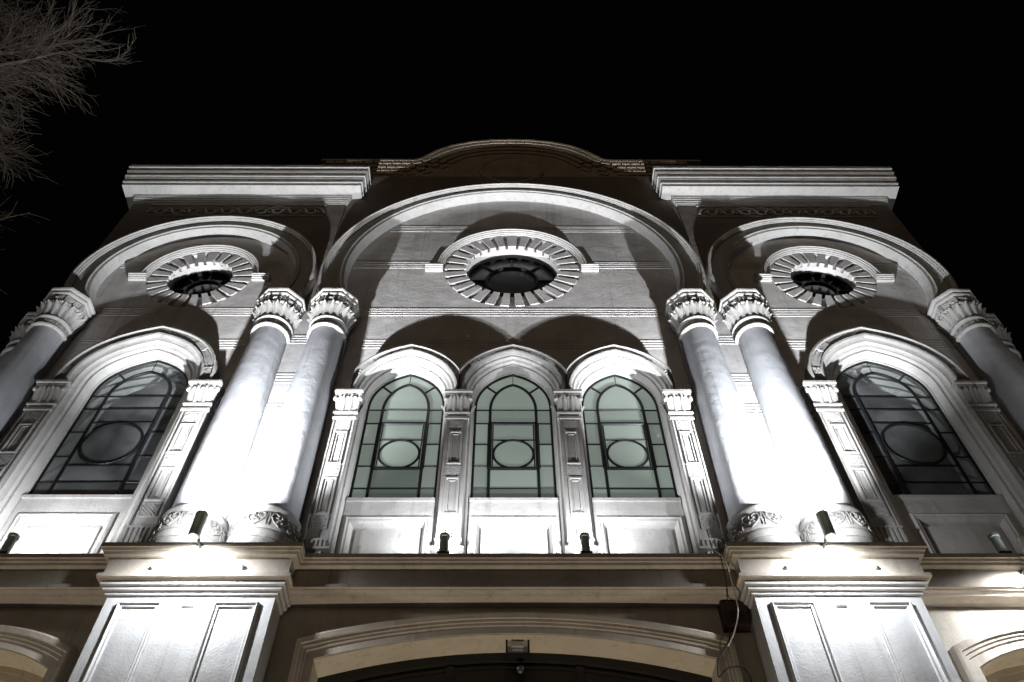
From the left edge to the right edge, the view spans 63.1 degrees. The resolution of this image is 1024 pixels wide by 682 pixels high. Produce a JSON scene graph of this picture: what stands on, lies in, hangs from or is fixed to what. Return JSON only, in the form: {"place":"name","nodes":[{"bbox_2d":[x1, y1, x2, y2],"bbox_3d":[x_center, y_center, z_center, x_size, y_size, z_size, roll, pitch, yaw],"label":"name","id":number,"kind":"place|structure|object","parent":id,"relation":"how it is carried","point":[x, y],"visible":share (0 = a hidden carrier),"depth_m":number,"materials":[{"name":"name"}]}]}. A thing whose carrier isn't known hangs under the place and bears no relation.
{"place":"outdoors","nodes":[
{"label":"outdoors","id":0,"kind":"place"},
{"bbox_2d":[0,0,1023,360],"label":"sky","id":1,"kind":"structure","parent":0,"point":[931,92],"materials":[{"name":"black"}]},
{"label":"pavement","id":2,"kind":"structure","parent":0,"visible":0},
{"bbox_2d":[0,0,145,293],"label":"bare tree","id":3,"kind":"object","parent":2,"relation":"on","point":[24,47],"visible":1,"depth_m":11.14,"materials":[{"name":"brown plant"}]},
{"bbox_2d":[0,139,1023,681],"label":"building","id":4,"kind":"structure","parent":2,"relation":"on","point":[334,397],"depth_m":8.89,"materials":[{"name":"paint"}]},
{"bbox_2d":[0,532,19,552],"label":"spotlight","id":5,"kind":"object","parent":4,"relation":"on","point":[10,541],"visible":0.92,"depth_m":7.04,"materials":[{"name":"black metal"}]},
{"bbox_2d":[0,625,78,681],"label":"lower window","id":6,"kind":"structure","parent":4,"relation":"in","point":[57,655],"depth_m":6.51,"materials":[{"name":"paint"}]},
{"bbox_2d":[0,325,219,552],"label":"arched window","id":7,"kind":"structure","parent":4,"relation":"in","point":[44,523],"depth_m":8.66,"materials":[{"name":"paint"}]},
{"bbox_2d":[188,510,207,548],"bbox_3d":[-2.555,1.599,6.855,0.100,0.249,0.350,0,-54,0],"label":"floodlight","id":8,"kind":"object","parent":4,"relation":"attached to","point":[197,525],"visible":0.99,"depth_m":6.75,"materials":[{"name":"metal"}]},
{"bbox_2d":[128,244,270,306],"bbox_3d":[-4.268,-0.808,11.503,1.920,1.515,0.348,0,-54,0],"label":"rose window","id":9,"kind":"structure","parent":4,"relation":"in","point":[203,279],"depth_m":11.62,"materials":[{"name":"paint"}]},
{"bbox_2d":[315,344,459,552],"bbox_3d":[-1.185,1.182,8.629,1.194,3.432,0.386,0,-54,0],"label":"arched window","id":10,"kind":"structure","parent":4,"relation":"in","point":[388,502],"depth_m":8.70,"materials":[{"name":"paint"}]},
{"bbox_2d":[437,532,449,552],"bbox_3d":[-0.576,1.732,7.070,0.100,0.214,0.091,0,-54,0],"label":"spotlight","id":11,"kind":"object","parent":4,"relation":"on","point":[444,537],"visible":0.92,"depth_m":7.06,"materials":[{"name":"metal"}]},
{"bbox_2d":[425,229,598,306],"bbox_3d":[0.001,-0.951,11.734,2.410,2.005,0.348,0,-54,0],"label":"rose window","id":12,"kind":"structure","parent":4,"relation":"in","point":[510,272],"depth_m":11.90,"materials":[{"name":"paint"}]},
{"bbox_2d":[450,344,578,552],"bbox_3d":[0.015,1.183,8.636,1.194,3.432,0.386,0,-54,0],"label":"arched window","id":13,"kind":"structure","parent":4,"relation":"in","point":[514,496],"depth_m":8.70,"materials":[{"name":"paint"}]},
{"bbox_2d":[285,612,744,681],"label":"doorway","id":14,"kind":"structure","parent":4,"relation":"in","point":[480,657],"depth_m":6.64,"materials":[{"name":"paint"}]},
{"bbox_2d":[506,640,529,660],"bbox_3d":[0.045,2.496,6.687,0.190,0.145,0.194,0,-54,0],"label":"halogen lamp","id":15,"kind":"object","parent":4,"relation":"attached to","point":[516,650],"visible":0.99,"depth_m":6.63,"materials":[{"name":"black metal"}]},
{"bbox_2d":[516,659,523,673],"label":"camera dome","id":16,"kind":"structure","parent":15,"relation":"hanging from","point":[520,668],"depth_m":6.56,"materials":[{"name":"grey plastic"}]},
{"bbox_2d":[579,532,592,552],"bbox_3d":[0.624,1.734,7.077,0.100,0.214,0.091,0,-54,0],"label":"spotlight","id":17,"kind":"object","parent":4,"relation":"on","point":[584,537],"visible":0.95,"depth_m":7.06,"materials":[{"name":"black metal"}]},
{"bbox_2d":[566,344,712,552],"bbox_3d":[1.215,1.185,8.643,1.194,3.432,0.386,0,-54,0],"label":"arched window","id":18,"kind":"structure","parent":4,"relation":"in","point":[639,502],"depth_m":8.71,"materials":[{"name":"paint"}]},
{"bbox_2d":[718,543,730,642],"bbox_3d":[1.727,2.034,6.739,0.062,0.855,0.211,15,-56,-11],"label":"cable","id":19,"kind":"object","parent":4,"relation":"hanging from","point":[726,595],"visible":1,"depth_m":6.74,"materials":[{"name":"black plastic"}]},
{"bbox_2d":[711,539,738,646],"bbox_3d":[1.732,2.009,6.754,0.144,0.926,0.211,0,-54,0],"label":"cable","id":20,"kind":"object","parent":4,"relation":"hanging from","point":[733,591],"visible":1,"depth_m":6.69,"materials":[{"name":"beige plastic"}]},
{"bbox_2d":[717,601,750,632],"bbox_3d":[1.797,2.218,6.733,0.215,0.240,0.106,0,-54,0],"label":"wall box","id":21,"kind":"object","parent":4,"relation":"attached to","point":[743,624],"visible":0.95,"depth_m":6.68,"materials":[{"name":"paint"}]},
{"bbox_2d":[717,645,751,681],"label":"cable","id":22,"kind":"object","parent":4,"relation":"attached to","point":[730,667],"visible":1,"depth_m":6.30,"materials":[{"name":"black plastic"}]},
{"bbox_2d":[753,246,894,307],"bbox_3d":[4.272,-0.797,11.551,1.920,1.515,0.348,0,-54,0],"label":"rose window","id":23,"kind":"structure","parent":4,"relation":"in","point":[808,278],"depth_m":11.67,"materials":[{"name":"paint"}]},
{"bbox_2d":[816,510,835,548],"bbox_3d":[2.565,1.606,6.884,0.100,0.249,0.350,0,-54,0],"label":"floodlight","id":24,"kind":"object","parent":4,"relation":"attached to","point":[826,525],"visible":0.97,"depth_m":6.78,"materials":[{"name":"black metal"}]},
{"bbox_2d":[805,326,1023,552],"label":"arched window","id":25,"kind":"structure","parent":4,"relation":"in","point":[946,523],"depth_m":8.74,"materials":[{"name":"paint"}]},
{"bbox_2d":[949,624,1023,681],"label":"lower window","id":26,"kind":"structure","parent":4,"relation":"in","point":[970,654],"depth_m":6.55,"materials":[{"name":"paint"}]},
{"bbox_2d":[988,532,1011,552],"bbox_3d":[4.144,1.738,7.097,0.100,0.214,0.091,0,-54,0],"label":"spotlight","id":27,"kind":"object","parent":4,"relation":"on","point":[996,541],"visible":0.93,"depth_m":7.09,"materials":[{"name":"black metal"}]},
{"bbox_2d":[1016,535,1023,574],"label":"floodlight","id":28,"kind":"object","parent":4,"relation":"attached to","point":[1020,540],"visible":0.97,"depth_m":6.89,"materials":[{"name":"black metal"}]}
]}

